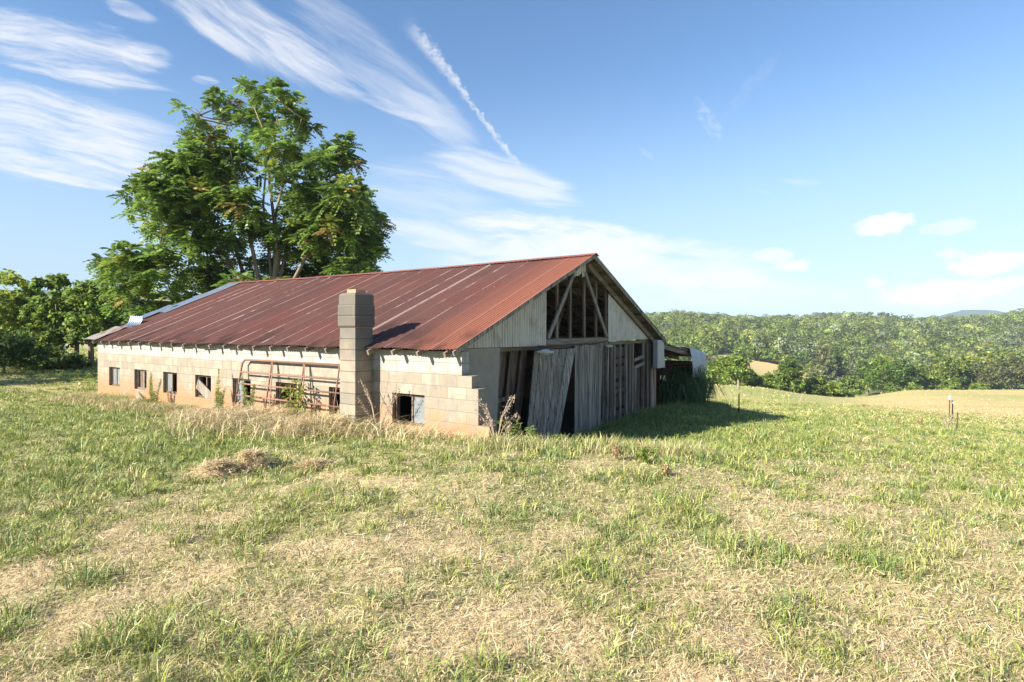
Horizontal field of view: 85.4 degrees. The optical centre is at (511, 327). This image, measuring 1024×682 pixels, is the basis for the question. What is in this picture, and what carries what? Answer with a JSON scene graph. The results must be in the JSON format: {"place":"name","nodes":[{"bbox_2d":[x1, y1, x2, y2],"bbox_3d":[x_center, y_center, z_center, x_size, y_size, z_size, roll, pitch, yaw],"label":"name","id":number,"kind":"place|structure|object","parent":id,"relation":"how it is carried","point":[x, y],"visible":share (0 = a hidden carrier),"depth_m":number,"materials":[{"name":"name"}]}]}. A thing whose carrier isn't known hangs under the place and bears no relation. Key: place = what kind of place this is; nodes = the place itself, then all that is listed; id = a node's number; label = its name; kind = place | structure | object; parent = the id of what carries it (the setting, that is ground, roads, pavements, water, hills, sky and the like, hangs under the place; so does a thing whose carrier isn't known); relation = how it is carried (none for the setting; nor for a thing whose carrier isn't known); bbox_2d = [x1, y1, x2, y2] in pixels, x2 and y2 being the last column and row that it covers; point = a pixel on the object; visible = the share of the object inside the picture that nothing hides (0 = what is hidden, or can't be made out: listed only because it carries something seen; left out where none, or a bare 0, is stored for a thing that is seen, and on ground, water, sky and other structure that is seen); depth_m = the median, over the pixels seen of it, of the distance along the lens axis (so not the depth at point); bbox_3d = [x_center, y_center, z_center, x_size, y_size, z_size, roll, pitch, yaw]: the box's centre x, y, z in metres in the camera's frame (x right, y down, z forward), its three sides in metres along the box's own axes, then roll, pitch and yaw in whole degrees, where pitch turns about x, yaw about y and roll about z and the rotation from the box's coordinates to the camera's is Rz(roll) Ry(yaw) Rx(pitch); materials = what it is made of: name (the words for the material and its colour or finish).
{"place":"outdoors","nodes":[
{"label":"outdoors","id":0,"kind":"place"},
{"bbox_2d":[9,290,167,312],"bbox_3d":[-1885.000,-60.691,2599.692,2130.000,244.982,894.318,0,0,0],"label":"mountain","id":1,"kind":"structure","parent":0,"point":[45,291],"depth_m":2553.37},
{"bbox_2d":[0,341,1023,681],"bbox_3d":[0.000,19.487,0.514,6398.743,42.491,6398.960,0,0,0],"label":"ground","id":2,"kind":"structure","parent":0,"point":[1002,403],"depth_m":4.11,"materials":[{"name":"beige plant"}]},
{"bbox_2d":[0,268,48,339],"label":"broadleaf tree","id":3,"kind":"object","parent":2,"relation":"on","point":[6,294],"visible":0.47,"depth_m":32.48,"materials":[{"name":"green plant"}]},
{"bbox_2d":[0,328,52,372],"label":"thicket","id":4,"kind":"object","parent":2,"relation":"on","point":[10,340],"visible":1,"depth_m":27.12,"materials":[{"name":"green plant"}]},
{"bbox_2d":[0,290,63,343],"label":"broadleaf tree","id":5,"kind":"object","parent":2,"relation":"on","point":[24,296],"visible":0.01,"depth_m":34.02,"materials":[{"name":"green plant"}]},
{"bbox_2d":[0,342,75,370],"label":"thicket","id":6,"kind":"object","parent":2,"relation":"on","point":[31,366],"visible":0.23,"depth_m":29.13,"materials":[{"name":"green plant"}]},
{"bbox_2d":[17,273,85,351],"bbox_3d":[-26.512,-0.308,31.872,3.390,5.680,3.370,0,0,-35],"label":"broadleaf tree","id":7,"kind":"object","parent":2,"relation":"on","point":[55,285],"visible":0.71,"depth_m":31.32,"materials":[{"name":"green plant"}]},
{"bbox_2d":[33,350,91,370],"bbox_3d":[-24.213,1.869,29.835,2.625,1.387,2.725,0,0,-39],"label":"thicket","id":8,"kind":"object","parent":2,"relation":"on","point":[73,360],"visible":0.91,"depth_m":29.49,"materials":[{"name":"green plant"}]},
{"bbox_2d":[46,293,105,353],"bbox_3d":[-26.719,0.134,33.931,4.006,4.854,3.358,0,0,32],"label":"broadleaf tree","id":9,"kind":"object","parent":2,"relation":"on","point":[65,342],"visible":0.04,"depth_m":33.42,"materials":[{"name":"green plant"}]},
{"bbox_2d":[76,370,93,391],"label":"broadleaf weed","id":10,"kind":"object","parent":2,"relation":"on","point":[89,381],"visible":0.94,"depth_m":17.41,"materials":[{"name":"green plant"}]},
{"bbox_2d":[45,279,129,366],"bbox_3d":[-24.331,-0.103,31.949,4.175,5.329,4.024,0,0,-1],"label":"broadleaf tree","id":11,"kind":"object","parent":2,"relation":"on","point":[85,301],"visible":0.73,"depth_m":31.18,"materials":[{"name":"green plant"}]},
{"bbox_2d":[98,391,132,400],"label":"weed clump","id":12,"kind":"object","parent":2,"relation":"on","point":[116,396],"visible":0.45,"depth_m":15.83,"materials":[{"name":"beige plant"}]},
{"bbox_2d":[138,372,161,404],"bbox_3d":[-9.516,1.677,14.603,0.442,1.011,0.396,0,0,13],"label":"tall weed","id":13,"kind":"object","parent":2,"relation":"on","point":[151,393],"visible":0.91,"depth_m":14.56,"materials":[{"name":"green plant"}]},
{"bbox_2d":[173,404,195,411],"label":"weed clump","id":14,"kind":"object","parent":2,"relation":"on","point":[185,407],"visible":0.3,"depth_m":13.67,"materials":[{"name":"beige plant"}]},
{"bbox_2d":[174,452,250,481],"bbox_3d":[-3.615,1.747,6.850,1.098,0.340,0.862,0,0,0],"label":"hay mound","id":15,"kind":"object","parent":2,"relation":"on","point":[220,467],"visible":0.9,"depth_m":6.75,"materials":[{"name":"plant"}]},
{"bbox_2d":[212,368,225,409],"bbox_3d":[-6.834,1.536,12.908,0.317,1.153,0.482,0,0,-25],"label":"tall weed","id":16,"kind":"object","parent":2,"relation":"on","point":[220,395],"visible":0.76,"depth_m":12.95,"materials":[{"name":"green plant"}]},
{"bbox_2d":[83,75,396,323],"bbox_3d":[-14.369,-5.219,27.505,17.020,16.392,9.896,0,0,0],"label":"broadleaf tree","id":17,"kind":"object","parent":2,"relation":"on","point":[191,190],"visible":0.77,"depth_m":26.28,"materials":[{"name":"green plant"}]},
{"bbox_2d":[241,373,255,412],"bbox_3d":[-5.767,1.547,12.142,0.461,1.121,0.330,0,0,0],"label":"tall weed","id":18,"kind":"object","parent":2,"relation":"on","point":[245,398],"visible":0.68,"depth_m":12.06,"materials":[{"name":"green plant"}]},
{"bbox_2d":[21,390,487,447],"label":"dry grass","id":19,"kind":"structure","parent":2,"relation":"on","point":[233,417],"depth_m":10.20,"materials":[{"name":"plant"}]},
{"bbox_2d":[234,359,339,420],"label":"farm gate","id":20,"kind":"structure","parent":19,"relation":"on","point":[270,374],"depth_m":11.68,"materials":[{"name":"red metal"}]},
{"bbox_2d":[279,377,308,418],"bbox_3d":[-4.465,1.630,11.404,0.891,1.258,0.402,0,0,34],"label":"climbing vine","id":21,"kind":"object","parent":20,"relation":"attached to","point":[301,390],"visible":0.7,"depth_m":11.33,"materials":[{"name":"green plant"}]},
{"bbox_2d":[228,446,286,473],"bbox_3d":[-3.368,1.714,7.183,0.916,0.383,0.824,0,0,-40],"label":"hay mound","id":22,"kind":"object","parent":2,"relation":"on","point":[256,457],"visible":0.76,"depth_m":7.10,"materials":[{"name":"plant"}]},
{"bbox_2d":[281,453,338,473],"bbox_3d":[-2.583,1.755,7.138,0.836,0.283,0.720,0,0,35],"label":"hay mound","id":23,"kind":"object","parent":2,"relation":"on","point":[313,461],"visible":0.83,"depth_m":7.10,"materials":[{"name":"plant"}]},
{"bbox_2d":[357,379,401,434],"bbox_3d":[-2.366,1.465,9.976,0.882,1.074,0.795,0,0,0],"label":"dead weed","id":24,"kind":"object","parent":2,"relation":"on","point":[393,399],"visible":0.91,"depth_m":9.93,"materials":[{"name":"plant"}]},
{"bbox_2d":[84,253,707,441],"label":"barn","id":25,"kind":"structure","parent":2,"relation":"on","point":[450,344],"depth_m":13.19,"materials":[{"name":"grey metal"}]},
{"bbox_2d":[112,367,119,385],"bbox_3d":[-11.947,1.485,16.828,0.742,0.562,0.060,0,0,34],"label":"window","id":26,"kind":"structure","parent":25,"relation":"in","point":[115,370],"depth_m":16.84,"materials":[{"name":"white glass"}]},
{"bbox_2d":[120,316,142,327],"bbox_3d":[-12.293,-0.172,17.886,0.622,0.275,0.596,0,20,14],"label":"curled sheet","id":27,"kind":"object","parent":25,"relation":"on","point":[135,320],"visible":0.94,"depth_m":18.01,"materials":[{"name":"metal"}]},
{"bbox_2d":[137,369,146,389],"bbox_3d":[-10.530,1.485,15.887,0.742,0.562,0.060,0,0,34],"label":"window","id":28,"kind":"structure","parent":25,"relation":"in","point":[141,374],"depth_m":15.97,"materials":[{"name":"beige wood"}]},
{"bbox_2d":[166,372,176,393],"bbox_3d":[-9.105,1.485,14.944,0.742,0.562,0.060,0,0,34],"label":"window","id":29,"kind":"structure","parent":25,"relation":"in","point":[170,376],"depth_m":15.02,"materials":[{"name":"white glass"}]},
{"bbox_2d":[196,375,210,398],"bbox_3d":[-7.717,1.535,13.989,0.773,0.663,0.115,0,0,34],"label":"window","id":30,"kind":"structure","parent":25,"relation":"in","point":[202,389],"depth_m":13.98,"materials":[{"name":"beige wood"}]},
{"bbox_2d":[236,378,250,402],"bbox_3d":[-6.273,1.485,13.061,0.742,0.562,0.060,0,0,34],"label":"window","id":31,"kind":"structure","parent":25,"relation":"in","point":[240,391],"depth_m":13.17,"materials":[{"name":"white glass"}]},
{"bbox_2d":[279,382,296,408],"bbox_3d":[-4.840,1.485,12.110,0.742,0.562,0.060,0,0,34],"label":"window","id":32,"kind":"structure","parent":25,"relation":"in","point":[280,383],"depth_m":12.21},
{"bbox_2d":[332,387,340,414],"bbox_3d":[-3.340,1.485,11.116,0.742,0.562,0.060,0,0,34],"label":"window","id":33,"kind":"structure","parent":25,"relation":"in","point":[333,388],"depth_m":11.29,"materials":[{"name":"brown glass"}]},
{"bbox_2d":[395,393,424,425],"bbox_3d":[-1.820,1.485,10.106,0.792,0.562,0.060,0,0,34],"label":"window","id":34,"kind":"structure","parent":25,"relation":"in","point":[418,401],"depth_m":10.05,"materials":[{"name":"white glass"}]},
{"bbox_2d":[537,345,552,354],"bbox_3d":[0.696,0.477,11.634,0.370,0.198,0.370,0,0,34],"label":"hanging lamp","id":35,"kind":"object","parent":25,"relation":"hanging from","point":[544,351],"visible":1,"depth_m":11.55,"materials":[{"name":"white metal"}]},
{"bbox_2d":[526,348,575,441],"bbox_3d":[0.873,1.619,12.140,0.221,2.299,2.532,0,0,34],"label":"leaning door","id":36,"kind":"structure","parent":25,"relation":"in","point":[551,373],"depth_m":12.03,"materials":[{"name":"grey wood"}]},
{"bbox_2d":[574,344,602,436],"bbox_3d":[1.932,1.592,13.898,0.053,2.342,1.553,0,0,34],"label":"sliding door","id":37,"kind":"structure","parent":25,"relation":"in","point":[588,358],"depth_m":13.81,"materials":[{"name":"grey wood"}]},
{"bbox_2d":[633,367,639,413],"bbox_3d":[3.742,1.950,16.979,0.035,1.540,0.815,0,0,34],"label":"plank door","id":38,"kind":"structure","parent":25,"relation":"in","point":[636,371],"depth_m":17.12,"materials":[{"name":"grey wood"}]},
{"bbox_2d":[677,346,706,377],"bbox_3d":[6.753,1.355,21.062,0.834,1.333,2.051,0,0,34],"label":"metal sheet","id":39,"kind":"object","parent":25,"relation":"on","point":[698,359],"visible":0.81,"depth_m":20.62,"materials":[{"name":"metal"}]},
{"bbox_2d":[473,395,517,438],"bbox_3d":[-0.268,1.466,8.769,0.735,0.848,0.561,0,0,-17],"label":"dead weed","id":40,"kind":"object","parent":2,"relation":"on","point":[490,421],"visible":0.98,"depth_m":8.76,"materials":[{"name":"plant"}]},
{"bbox_2d":[496,419,522,438],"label":"broadleaf weed","id":41,"kind":"object","parent":2,"relation":"on","point":[516,427],"visible":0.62,"depth_m":8.78,"materials":[{"name":"green plant"}]},
{"bbox_2d":[0,347,1023,429],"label":"field grass","id":42,"kind":"structure","parent":2,"relation":"on","point":[83,350],"depth_m":33.20,"materials":[{"name":"green plant"}]},
{"bbox_2d":[0,369,1023,681],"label":"hay","id":43,"kind":"object","parent":2,"relation":"on","point":[532,609],"visible":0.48,"depth_m":3.72,"materials":[{"name":"plant"}]},
{"bbox_2d":[503,416,521,438],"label":"dead weed","id":44,"kind":"object","parent":2,"relation":"on","point":[509,422],"visible":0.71,"depth_m":8.76,"materials":[{"name":"plant"}]},
{"bbox_2d":[523,426,540,442],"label":"broadleaf weed","id":45,"kind":"object","parent":2,"relation":"on","point":[530,430],"visible":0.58,"depth_m":8.73,"materials":[{"name":"green plant"}]},
{"bbox_2d":[550,434,561,441],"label":"broadleaf weed","id":46,"kind":"object","parent":2,"relation":"on","point":[560,435],"visible":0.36,"depth_m":8.74,"materials":[{"name":"green plant"}]},
{"bbox_2d":[464,430,731,463],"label":"seeding grass","id":47,"kind":"structure","parent":2,"relation":"on","point":[596,443],"depth_m":8.06,"materials":[{"name":"plant"}]},
{"bbox_2d":[609,442,623,460],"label":"dock weed","id":48,"kind":"object","parent":2,"relation":"on","point":[616,451],"visible":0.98,"depth_m":7.35,"materials":[{"name":"plant"}]},
{"bbox_2d":[634,444,659,463],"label":"broadleaf weed","id":49,"kind":"object","parent":2,"relation":"on","point":[643,455],"visible":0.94,"depth_m":7.30,"materials":[{"name":"green plant"}]},
{"bbox_2d":[657,463,671,476],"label":"dock weed","id":50,"kind":"object","parent":2,"relation":"on","point":[666,469],"visible":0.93,"depth_m":6.57,"materials":[{"name":"plant"}]},
{"bbox_2d":[656,363,730,406],"bbox_3d":[6.831,2.270,20.735,2.680,1.811,4.023,0,0,34],"label":"cane clump","id":51,"kind":"object","parent":2,"relation":"on","point":[682,384],"visible":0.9,"depth_m":20.19,"materials":[{"name":"green plant"}]},
{"bbox_2d":[706,360,728,384],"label":"bush","id":52,"kind":"object","parent":2,"relation":"on","point":[709,363],"visible":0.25,"depth_m":81.22,"materials":[{"name":"green plant"}]},
{"bbox_2d":[706,354,755,385],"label":"bush","id":53,"kind":"object","parent":2,"relation":"on","point":[736,367],"visible":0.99,"depth_m":76.64,"materials":[{"name":"green plant"}]},
{"bbox_2d":[738,393,739,411],"bbox_3d":[7.884,2.741,19.254,0.060,0.894,0.047,0,0,-17],"label":"fence post","id":54,"kind":"object","parent":2,"relation":"on","point":[738,402],"visible":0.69,"depth_m":19.24,"materials":[{"name":"wood"}]},
{"bbox_2d":[729,343,763,359],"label":"broadleaf tree","id":55,"kind":"object","parent":2,"relation":"on","point":[746,350],"visible":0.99,"depth_m":237.54,"materials":[{"name":"green plant"}]},
{"bbox_2d":[739,369,763,386],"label":"bush","id":56,"kind":"object","parent":2,"relation":"on","point":[759,379],"visible":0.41,"depth_m":83.18,"materials":[{"name":"green plant"}]},
{"bbox_2d":[754,348,782,360],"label":"broadleaf tree","id":57,"kind":"object","parent":2,"relation":"on","point":[767,354],"visible":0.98,"depth_m":235.80,"materials":[{"name":"green plant"}]},
{"bbox_2d":[759,371,792,391],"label":"bush","id":58,"kind":"object","parent":2,"relation":"on","point":[777,382],"visible":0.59,"depth_m":86.97,"materials":[{"name":"green plant"}]},
{"bbox_2d":[771,353,796,363],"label":"broadleaf tree","id":59,"kind":"object","parent":2,"relation":"on","point":[781,359],"visible":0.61,"depth_m":234.18,"materials":[{"name":"green plant"}]},
{"bbox_2d":[773,363,807,393],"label":"broadleaf tree","id":60,"kind":"object","parent":2,"relation":"on","point":[787,375],"visible":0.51,"depth_m":87.59,"materials":[{"name":"green plant"}]},
{"bbox_2d":[781,356,802,393],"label":"broadleaf tree","id":61,"kind":"object","parent":2,"relation":"on","point":[789,360],"visible":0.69,"depth_m":87.53,"materials":[{"name":"green plant"}]},
{"bbox_2d":[786,351,812,366],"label":"broadleaf tree","id":62,"kind":"object","parent":2,"relation":"on","point":[801,357],"visible":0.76,"depth_m":231.88,"materials":[{"name":"green plant"}]},
{"bbox_2d":[802,363,818,373],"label":"bush","id":63,"kind":"object","parent":2,"relation":"on","point":[807,366],"visible":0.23,"depth_m":224.03,"materials":[{"name":"green plant"}]},
{"bbox_2d":[800,383,822,395],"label":"bush","id":64,"kind":"object","parent":2,"relation":"on","point":[813,389],"visible":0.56,"depth_m":89.00,"materials":[{"name":"green plant"}]},
{"bbox_2d":[609,308,1023,392],"bbox_3d":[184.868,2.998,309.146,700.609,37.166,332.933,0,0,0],"label":"forest","id":65,"kind":"object","parent":2,"relation":"on","point":[920,341],"visible":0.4,"depth_m":275.58,"materials":[{"name":"green plant"}]},
{"bbox_2d":[802,340,844,382],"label":"pine tree","id":66,"kind":"object","parent":2,"relation":"on","point":[822,369],"visible":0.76,"depth_m":189.06,"materials":[{"name":"green plant"}]},
{"bbox_2d":[804,375,844,396],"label":"bush","id":67,"kind":"object","parent":2,"relation":"on","point":[825,386],"visible":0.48,"depth_m":90.65,"materials":[{"name":"green plant"}]},
{"bbox_2d":[831,346,847,383],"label":"pine tree","id":68,"kind":"object","parent":2,"relation":"on","point":[838,358],"visible":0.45,"depth_m":195.20,"materials":[{"name":"green plant"}]},
{"bbox_2d":[826,380,852,396],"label":"bush","id":69,"kind":"object","parent":2,"relation":"on","point":[847,393],"visible":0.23,"depth_m":94.52,"materials":[{"name":"green plant"}]},
{"bbox_2d":[841,373,872,396],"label":"bush","id":70,"kind":"object","parent":2,"relation":"on","point":[855,386],"visible":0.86,"depth_m":125.04,"materials":[{"name":"green plant"}]},
{"bbox_2d":[854,359,877,395],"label":"broadleaf tree","id":71,"kind":"object","parent":2,"relation":"on","point":[857,371],"visible":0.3,"depth_m":174.65,"materials":[{"name":"green plant"}]},
{"bbox_2d":[860,356,907,393],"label":"broadleaf tree","id":72,"kind":"object","parent":2,"relation":"on","point":[878,371],"visible":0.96,"depth_m":126.70,"materials":[{"name":"green plant"}]},
{"bbox_2d":[891,359,922,390],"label":"broadleaf tree","id":73,"kind":"object","parent":2,"relation":"on","point":[910,369],"visible":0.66,"depth_m":132.73,"materials":[{"name":"green plant"}]},
{"bbox_2d":[903,381,923,390],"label":"bush","id":74,"kind":"object","parent":2,"relation":"on","point":[909,385],"visible":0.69,"depth_m":125.52,"materials":[{"name":"green plant"}]},
{"bbox_2d":[914,414,923,425],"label":"dead shrub","id":75,"kind":"object","parent":2,"relation":"on","point":[921,420],"visible":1,"depth_m":20.05,"materials":[{"name":"plant"}]},
{"bbox_2d":[911,365,944,389],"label":"broadleaf tree","id":76,"kind":"object","parent":2,"relation":"on","point":[927,375],"visible":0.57,"depth_m":136.04,"materials":[{"name":"green plant"}]},
{"bbox_2d":[942,412,954,427],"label":"dead weed","id":77,"kind":"object","parent":2,"relation":"on","point":[949,421],"visible":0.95,"depth_m":18.86,"materials":[{"name":"plant"}]},
{"bbox_2d":[928,352,971,389],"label":"broadleaf tree","id":78,"kind":"object","parent":2,"relation":"on","point":[951,366],"visible":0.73,"depth_m":138.61,"materials":[{"name":"green plant"}]},
{"bbox_2d":[940,376,963,389],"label":"bush","id":79,"kind":"object","parent":2,"relation":"on","point":[953,382],"visible":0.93,"depth_m":127.01,"materials":[{"name":"green plant"}]},
{"bbox_2d":[955,354,973,389],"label":"broadleaf tree","id":80,"kind":"object","parent":2,"relation":"on","point":[965,384],"visible":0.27,"depth_m":140.29,"materials":[{"name":"green plant"}]},
{"bbox_2d":[969,382,990,389],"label":"bush","id":81,"kind":"object","parent":2,"relation":"on","point":[978,386],"visible":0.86,"depth_m":127.16,"materials":[{"name":"green plant"}]},
{"bbox_2d":[965,351,1000,385],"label":"broadleaf tree","id":82,"kind":"object","parent":2,"relation":"on","point":[989,354],"visible":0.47,"depth_m":141.45,"materials":[{"name":"green plant"}]},
{"bbox_2d":[968,353,1023,389],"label":"broadleaf tree","id":83,"kind":"object","parent":2,"relation":"on","point":[1015,374],"visible":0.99,"depth_m":129.89,"materials":[{"name":"green plant"}]},
{"bbox_2d":[974,321,1023,351],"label":"broadleaf tree","id":84,"kind":"object","parent":2,"relation":"on","point":[1013,342],"visible":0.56,"depth_m":211.67,"materials":[{"name":"green plant"}]},
{"bbox_2d":[992,347,1023,389],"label":"broadleaf tree","id":85,"kind":"object","parent":2,"relation":"on","point":[1006,352],"visible":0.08,"depth_m":163.28,"materials":[{"name":"green plant"}]},
{"bbox_2d":[0,0,1023,318],"label":"sky","id":86,"kind":"structure","parent":0,"point":[757,158],"materials":[{"name":"blue"}]},
{"bbox_2d":[546,399,792,451],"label":"tall grass","id":87,"kind":"structure","parent":0,"point":[693,409],"depth_m":14.72,"materials":[{"name":"green plant"}]},
{"bbox_2d":[937,310,1004,318],"bbox_3d":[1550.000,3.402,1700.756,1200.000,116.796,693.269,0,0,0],"label":"hill","id":88,"kind":"structure","parent":0,"point":[967,313],"depth_m":1645.06,"materials":[{"name":"grey"}]}
]}

